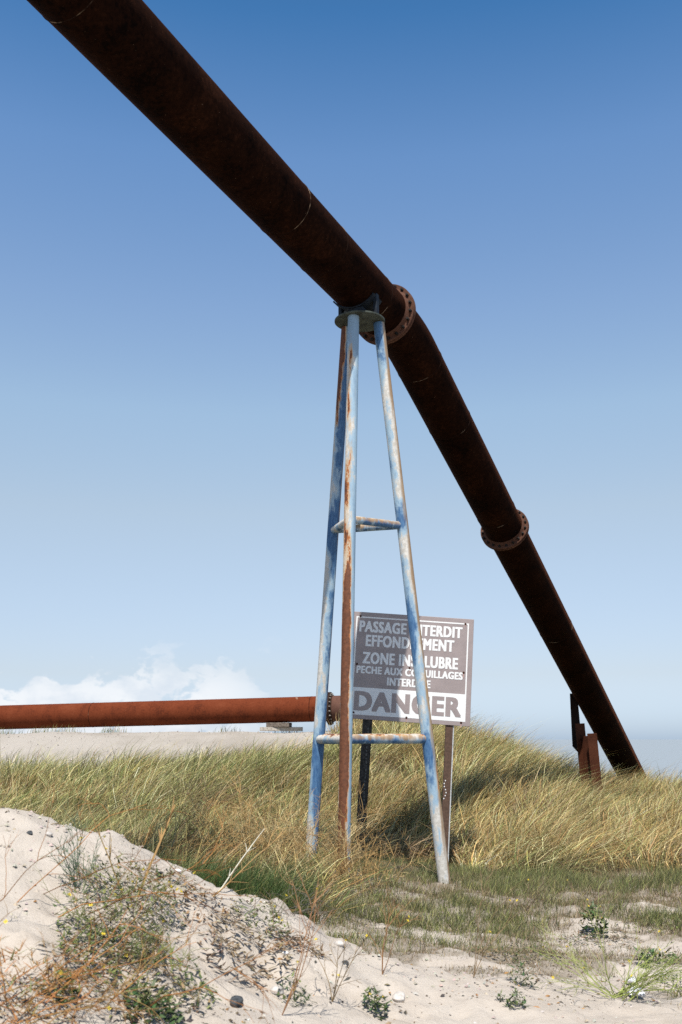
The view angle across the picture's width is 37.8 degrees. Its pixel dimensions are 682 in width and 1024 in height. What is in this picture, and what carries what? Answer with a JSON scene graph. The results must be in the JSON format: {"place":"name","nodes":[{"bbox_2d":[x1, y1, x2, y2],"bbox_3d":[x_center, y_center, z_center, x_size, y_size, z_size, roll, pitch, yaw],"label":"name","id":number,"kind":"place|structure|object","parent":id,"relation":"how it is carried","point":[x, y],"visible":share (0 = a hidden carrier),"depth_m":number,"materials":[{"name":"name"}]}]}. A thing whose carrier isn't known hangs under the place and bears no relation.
{"place":"outdoors","nodes":[
{"label":"outdoors","id":0,"kind":"place"},
{"bbox_2d":[0,731,681,1023],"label":"ground","id":1,"kind":"structure","parent":0,"point":[465,1009],"depth_m":4.21,"materials":[{"name":"beige sand"}]},
{"bbox_2d":[45,832,52,836],"bbox_3d":[-1.242,1.370,4.225,0.042,0.026,0.032,-5,-14,21],"label":"stone","id":2,"kind":"object","parent":1,"relation":"on","point":[49,834],"visible":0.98,"depth_m":4.21,"materials":[{"name":"white stone"}]},
{"bbox_2d":[42,967,85,1003],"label":"leafy plant","id":3,"kind":"object","parent":1,"relation":"on","point":[60,992],"visible":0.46,"depth_m":2.94,"materials":[{"name":"green plant"}]},
{"bbox_2d":[40,805,113,896],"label":"feathery plant","id":4,"kind":"object","parent":1,"relation":"on","point":[77,863],"visible":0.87,"depth_m":3.87,"materials":[{"name":"green plant"}]},
{"bbox_2d":[0,898,179,1023],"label":"dry weed","id":5,"kind":"object","parent":1,"relation":"on","point":[56,976],"visible":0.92,"depth_m":2.83,"materials":[{"name":"brown plant"}]},
{"bbox_2d":[84,960,101,970],"bbox_3d":[-0.808,1.477,3.236,0.054,0.044,0.060,-10,-16,37],"label":"stone","id":6,"kind":"object","parent":1,"relation":"on","point":[91,967],"visible":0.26,"depth_m":3.22,"materials":[{"name":"grey stone"}]},
{"bbox_2d":[86,799,119,885],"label":"dead stalk","id":7,"kind":"object","parent":1,"relation":"on","point":[109,856],"visible":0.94,"depth_m":4.03,"materials":[{"name":"brown plant"}]},
{"bbox_2d":[99,947,115,956],"bbox_3d":[-0.783,1.472,3.325,0.041,0.032,0.058,-12,-17,42],"label":"stone","id":8,"kind":"object","parent":1,"relation":"on","point":[103,954],"visible":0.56,"depth_m":3.31,"materials":[{"name":"grey stone"}]},
{"bbox_2d":[32,856,192,958],"bbox_3d":[-0.770,1.397,3.540,0.559,0.326,0.512,9,-16,-34],"label":"flowering bush","id":9,"kind":"object","parent":1,"relation":"on","point":[104,930],"visible":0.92,"depth_m":3.52,"materials":[{"name":"green plant"}]},
{"bbox_2d":[33,936,205,1020],"bbox_3d":[-0.711,1.481,3.184,0.544,0.221,0.561,3,-13,-14],"label":"withered mat","id":10,"kind":"object","parent":1,"relation":"on","point":[128,983],"visible":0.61,"depth_m":3.19,"materials":[{"name":"brown plant"}]},
{"bbox_2d":[0,794,255,941],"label":"dry weed","id":11,"kind":"object","parent":1,"relation":"on","point":[84,877],"visible":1,"depth_m":3.47,"materials":[{"name":"brown plant"}]},
{"bbox_2d":[59,838,205,929],"bbox_3d":[-0.820,1.460,3.906,0.610,0.342,0.440,0,-13,0],"label":"flowering bush","id":12,"kind":"object","parent":1,"relation":"on","point":[164,887],"visible":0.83,"depth_m":3.88,"materials":[{"name":"green plant"}]},
{"bbox_2d":[55,920,222,1008],"bbox_3d":[-0.677,1.504,3.317,0.566,0.293,0.589,0,-13,0],"label":"flowering bush","id":13,"kind":"object","parent":1,"relation":"on","point":[166,949],"visible":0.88,"depth_m":3.31,"materials":[{"name":"green plant"}]},
{"bbox_2d":[123,976,184,1023],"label":"leafy plant","id":14,"kind":"object","parent":1,"relation":"on","point":[169,1010],"visible":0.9,"depth_m":3.00,"materials":[{"name":"green plant"}]},
{"bbox_2d":[138,798,174,896],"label":"dead stalk","id":15,"kind":"object","parent":1,"relation":"on","point":[160,838],"visible":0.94,"depth_m":4.01,"materials":[{"name":"brown plant"}]},
{"bbox_2d":[25,880,307,1023],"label":"dry weed","id":16,"kind":"object","parent":1,"relation":"on","point":[138,972],"visible":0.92,"depth_m":2.93,"materials":[{"name":"brown plant"}]},
{"bbox_2d":[136,857,241,923],"bbox_3d":[-0.644,1.616,4.239,0.472,0.252,0.452,-11,-17,39],"label":"withered mat","id":17,"kind":"object","parent":1,"relation":"on","point":[204,895],"visible":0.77,"depth_m":4.25,"materials":[{"name":"brown plant"}]},
{"bbox_2d":[168,792,223,864],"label":"tall weed","id":18,"kind":"object","parent":1,"relation":"on","point":[189,830],"visible":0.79,"depth_m":7.02,"materials":[{"name":"beige plant"}]},
{"bbox_2d":[112,782,337,867],"bbox_3d":[-0.988,2.681,8.472,2.099,0.847,1.013,0,-13,0],"label":"dry weed","id":19,"kind":"object","parent":1,"relation":"on","point":[214,822],"visible":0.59,"depth_m":8.44,"materials":[{"name":"brown plant"}]},
{"bbox_2d":[230,995,242,1007],"bbox_3d":[-0.361,1.684,3.423,0.047,0.035,0.066,-3,-13,15],"label":"stone","id":20,"kind":"object","parent":1,"relation":"on","point":[237,998],"visible":0.91,"depth_m":3.40,"materials":[{"name":"grey stone"}]},
{"bbox_2d":[131,841,345,922],"bbox_3d":[-0.983,2.574,6.937,2.207,0.608,1.290,0,-13,0],"label":"green tuft","id":21,"kind":"object","parent":1,"relation":"on","point":[244,888],"visible":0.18,"depth_m":6.78,"materials":[{"name":"green plant"}]},
{"bbox_2d":[197,929,284,991],"bbox_3d":[-0.394,1.710,3.788,0.332,0.198,0.346,-8,-15,31],"label":"withered mat","id":22,"kind":"object","parent":1,"relation":"on","point":[232,954],"visible":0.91,"depth_m":3.79,"materials":[{"name":"brown plant"}]},
{"bbox_2d":[219,828,264,889],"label":"dead stalk","id":23,"kind":"object","parent":1,"relation":"on","point":[248,850],"visible":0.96,"depth_m":4.58,"materials":[{"name":"beige plant"}]},
{"bbox_2d":[199,913,294,978],"bbox_3d":[-0.366,1.760,4.009,0.379,0.259,0.407,7,-15,-29],"label":"withered mat","id":24,"kind":"object","parent":1,"relation":"on","point":[287,957],"visible":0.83,"depth_m":4.04,"materials":[{"name":"brown plant"}]},
{"bbox_2d":[212,828,286,896],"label":"dead stalk","id":25,"kind":"object","parent":1,"relation":"on","point":[247,864],"visible":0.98,"depth_m":4.48,"materials":[{"name":"beige plant"}]},
{"bbox_2d":[160,760,346,877],"bbox_3d":[-0.797,2.573,8.165,1.694,1.074,1.355,0,-13,0],"label":"dry weed","id":26,"kind":"object","parent":1,"relation":"on","point":[259,832],"visible":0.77,"depth_m":8.22,"materials":[{"name":"brown plant"}]},
{"bbox_2d":[229,892,295,940],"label":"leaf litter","id":27,"kind":"object","parent":1,"relation":"on","point":[273,917],"visible":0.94,"depth_m":4.37,"materials":[{"name":"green plant"}]},
{"bbox_2d":[270,985,283,995],"bbox_3d":[-0.239,1.790,3.723,0.053,0.034,0.040,4,-13,-16],"label":"stone","id":28,"kind":"object","parent":1,"relation":"on","point":[276,990],"visible":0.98,"depth_m":3.71,"materials":[{"name":"white stone"}]},
{"bbox_2d":[260,727,302,730],"bbox_3d":[-1.341,4.876,22.368,0.960,0.085,0.220,1,-13,-4],"label":"timber plank","id":29,"kind":"object","parent":1,"relation":"on","point":[281,728],"visible":1,"depth_m":22.26,"materials":[{"name":"grey wood"}]},
{"bbox_2d":[266,723,291,726],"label":"timber block","id":30,"kind":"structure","parent":29,"relation":"on","point":[278,724],"depth_m":22.25,"materials":[{"name":"grey wood"}]},
{"bbox_2d":[0,692,360,728],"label":"ground pipeline","id":31,"kind":"object","parent":30,"relation":"on","point":[208,711],"visible":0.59,"depth_m":22.72,"materials":[{"name":"orange metal"}]},
{"bbox_2d":[266,924,328,960],"bbox_3d":[-0.190,1.848,4.287,0.302,0.136,0.282,9,-16,-35],"label":"withered mat","id":32,"kind":"object","parent":1,"relation":"on","point":[302,938],"visible":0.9,"depth_m":4.29,"materials":[{"name":"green plant"}]},
{"bbox_2d":[277,971,317,1006],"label":"leafy plant","id":33,"kind":"object","parent":1,"relation":"on","point":[297,995],"visible":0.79,"depth_m":3.71,"materials":[{"name":"green plant"}]},
{"bbox_2d":[252,870,359,932],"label":"grey twig","id":34,"kind":"object","parent":1,"relation":"on","point":[302,904],"visible":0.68,"depth_m":4.71,"materials":[{"name":"plant"}]},
{"bbox_2d":[278,869,342,1014],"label":"thin twig","id":35,"kind":"object","parent":1,"relation":"on","point":[290,995],"visible":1,"depth_m":3.50,"materials":[{"name":"brown plant"}]},
{"bbox_2d":[221,776,409,884],"bbox_3d":[-0.206,2.708,8.543,1.632,0.918,1.112,0,-13,0],"label":"dry weed","id":36,"kind":"object","parent":1,"relation":"on","point":[336,847],"visible":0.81,"depth_m":8.45,"materials":[{"name":"brown plant"}]},
{"bbox_2d":[334,940,344,946],"bbox_3d":[-0.005,2.011,4.638,0.055,0.032,0.040,-7,-15,30],"label":"stone","id":37,"kind":"object","parent":1,"relation":"on","point":[340,943],"visible":0.94,"depth_m":4.62,"materials":[{"name":"white stone"}]},
{"bbox_2d":[0,730,680,1023],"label":"beach debris","id":38,"kind":"object","parent":1,"relation":"on","point":[237,1012],"visible":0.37,"depth_m":4.26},
{"bbox_2d":[306,920,376,1001],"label":"thin twig","id":39,"kind":"object","parent":1,"relation":"on","point":[332,999],"visible":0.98,"depth_m":3.80,"materials":[{"name":"brown plant"}]},
{"bbox_2d":[266,814,430,895],"bbox_3d":[0.173,2.813,8.233,1.523,0.647,1.087,-10,-16,37],"label":"dry weed","id":40,"kind":"object","parent":1,"relation":"on","point":[355,861],"visible":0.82,"depth_m":8.18,"materials":[{"name":"brown plant"}]},
{"bbox_2d":[360,986,392,1020],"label":"leafy plant","id":41,"kind":"object","parent":1,"relation":"on","point":[378,1004],"visible":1,"depth_m":3.88,"materials":[{"name":"green plant"}]},
{"bbox_2d":[306,293,450,883],"bbox_3d":[0.265,0.742,9.857,1.202,6.006,1.067,7,-15,-28],"label":"tripod support","id":42,"kind":"object","parent":1,"relation":"on","point":[351,323],"visible":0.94,"depth_m":9.64,"materials":[{"name":"blue metal"}]},
{"bbox_2d":[27,0,646,782],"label":"overhead pipeline","id":43,"kind":"object","parent":42,"relation":"on","point":[137,56],"visible":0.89,"depth_m":9.38,"materials":[{"name":"metal"}]},
{"bbox_2d":[365,887,422,974],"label":"thin twig","id":44,"kind":"object","parent":1,"relation":"on","point":[387,926],"visible":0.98,"depth_m":4.38,"materials":[{"name":"brown plant"}]},
{"bbox_2d":[392,991,404,1001],"bbox_3d":[0.243,2.045,4.194,0.054,0.044,0.074,-2,-13,10],"label":"stone","id":45,"kind":"object","parent":1,"relation":"on","point":[398,996],"visible":0.98,"depth_m":4.17,"materials":[{"name":"white stone"}]},
{"bbox_2d":[353,611,473,862],"bbox_3d":[0.736,2.821,11.437,1.453,3.273,0.080,4,-13,1],"label":"warning sign","id":46,"kind":"object","parent":1,"relation":"on","point":[384,688],"visible":0.86,"depth_m":11.60,"materials":[{"name":"grey metal"}]},
{"bbox_2d":[276,841,681,1011],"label":"turf","id":47,"kind":"structure","parent":1,"relation":"on","point":[497,882],"depth_m":7.97,"materials":[{"name":"green plant"}]},
{"bbox_2d":[466,853,526,977],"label":"thin twig","id":48,"kind":"object","parent":1,"relation":"on","point":[477,923],"visible":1,"depth_m":4.68,"materials":[{"name":"yellow plant"}]},
{"bbox_2d":[467,943,564,962],"bbox_3d":[1.063,2.715,6.120,0.651,0.118,0.629,0,-13,0],"label":"withered mat","id":49,"kind":"object","parent":1,"relation":"on","point":[507,951],"visible":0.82,"depth_m":6.07,"materials":[{"name":"brown plant"}]},
{"bbox_2d":[502,988,530,1008],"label":"leafy plant","id":50,"kind":"object","parent":1,"relation":"on","point":[516,997],"visible":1,"depth_m":4.18,"materials":[{"name":"green plant"}]},
{"bbox_2d":[504,961,541,989],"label":"leafy plant","id":51,"kind":"object","parent":1,"relation":"on","point":[523,974],"visible":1,"depth_m":4.71,"materials":[{"name":"green plant"}]},
{"bbox_2d":[525,871,553,910],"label":"thin twig","id":52,"kind":"object","parent":1,"relation":"on","point":[537,892],"visible":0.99,"depth_m":8.04,"materials":[{"name":"yellow plant"}]},
{"bbox_2d":[561,875,605,923],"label":"thin twig","id":53,"kind":"object","parent":1,"relation":"on","point":[583,901],"visible":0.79,"depth_m":7.56,"materials":[{"name":"yellow plant"}]},
{"bbox_2d":[570,693,602,798],"bbox_3d":[4.363,4.398,17.776,0.424,2.320,0.955,0,-13,0],"label":"beam prop","id":54,"kind":"object","parent":1,"relation":"on","point":[584,745],"visible":0.57,"depth_m":17.52,"materials":[{"name":"metal"}]},
{"bbox_2d":[578,900,608,937],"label":"leafy plant","id":55,"kind":"object","parent":1,"relation":"on","point":[586,915],"visible":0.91,"depth_m":7.22,"materials":[{"name":"green plant"}]},
{"bbox_2d":[557,927,641,947],"bbox_3d":[1.817,3.001,7.023,0.637,0.092,0.624,0,-13,0],"label":"withered mat","id":56,"kind":"object","parent":1,"relation":"on","point":[595,938],"visible":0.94,"depth_m":7.01,"materials":[{"name":"brown plant"}]},
{"bbox_2d":[528,876,681,1001],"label":"green spray","id":57,"kind":"object","parent":1,"relation":"on","point":[621,992],"visible":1,"depth_m":4.77,"materials":[{"name":"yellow plant"}]},
{"bbox_2d":[627,986,645,996],"bbox_3d":[1.430,2.320,4.823,0.077,0.043,0.062,0,-13,0],"label":"plastic scrap","id":58,"kind":"object","parent":1,"relation":"on","point":[641,994],"visible":0.56,"depth_m":4.80,"materials":[{"name":"white plastic"}]},
{"bbox_2d":[633,946,655,966],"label":"leafy plant","id":59,"kind":"object","parent":1,"relation":"on","point":[642,953],"visible":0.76,"depth_m":5.87,"materials":[{"name":"green plant"}]},
{"bbox_2d":[617,912,681,932],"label":"withered mat","id":60,"kind":"object","parent":1,"relation":"on","point":[638,920],"visible":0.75,"depth_m":7.45,"materials":[{"name":"brown plant"}]},
{"bbox_2d":[636,947,681,964],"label":"leafy plant","id":61,"kind":"object","parent":1,"relation":"on","point":[652,952],"visible":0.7,"depth_m":6.00,"materials":[{"name":"green plant"}]},
{"bbox_2d":[655,971,681,990],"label":"leafy plant","id":62,"kind":"object","parent":1,"relation":"on","point":[670,977],"visible":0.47,"depth_m":5.14,"materials":[{"name":"green plant"}]},
{"bbox_2d":[0,708,681,921],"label":"dune grass","id":63,"kind":"structure","parent":0,"point":[552,800],"depth_m":13.38,"materials":[{"name":"green plant"}]},
{"bbox_2d":[0,0,681,738],"label":"sky","id":64,"kind":"structure","parent":0,"point":[169,372],"materials":[{"name":"blue"}]},
{"bbox_2d":[500,739,681,783],"bbox_3d":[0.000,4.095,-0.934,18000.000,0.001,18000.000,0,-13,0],"label":"sea","id":65,"kind":"structure","parent":0,"point":[665,754],"depth_m":317.86,"materials":[{"name":"blue liquid"}]}
]}

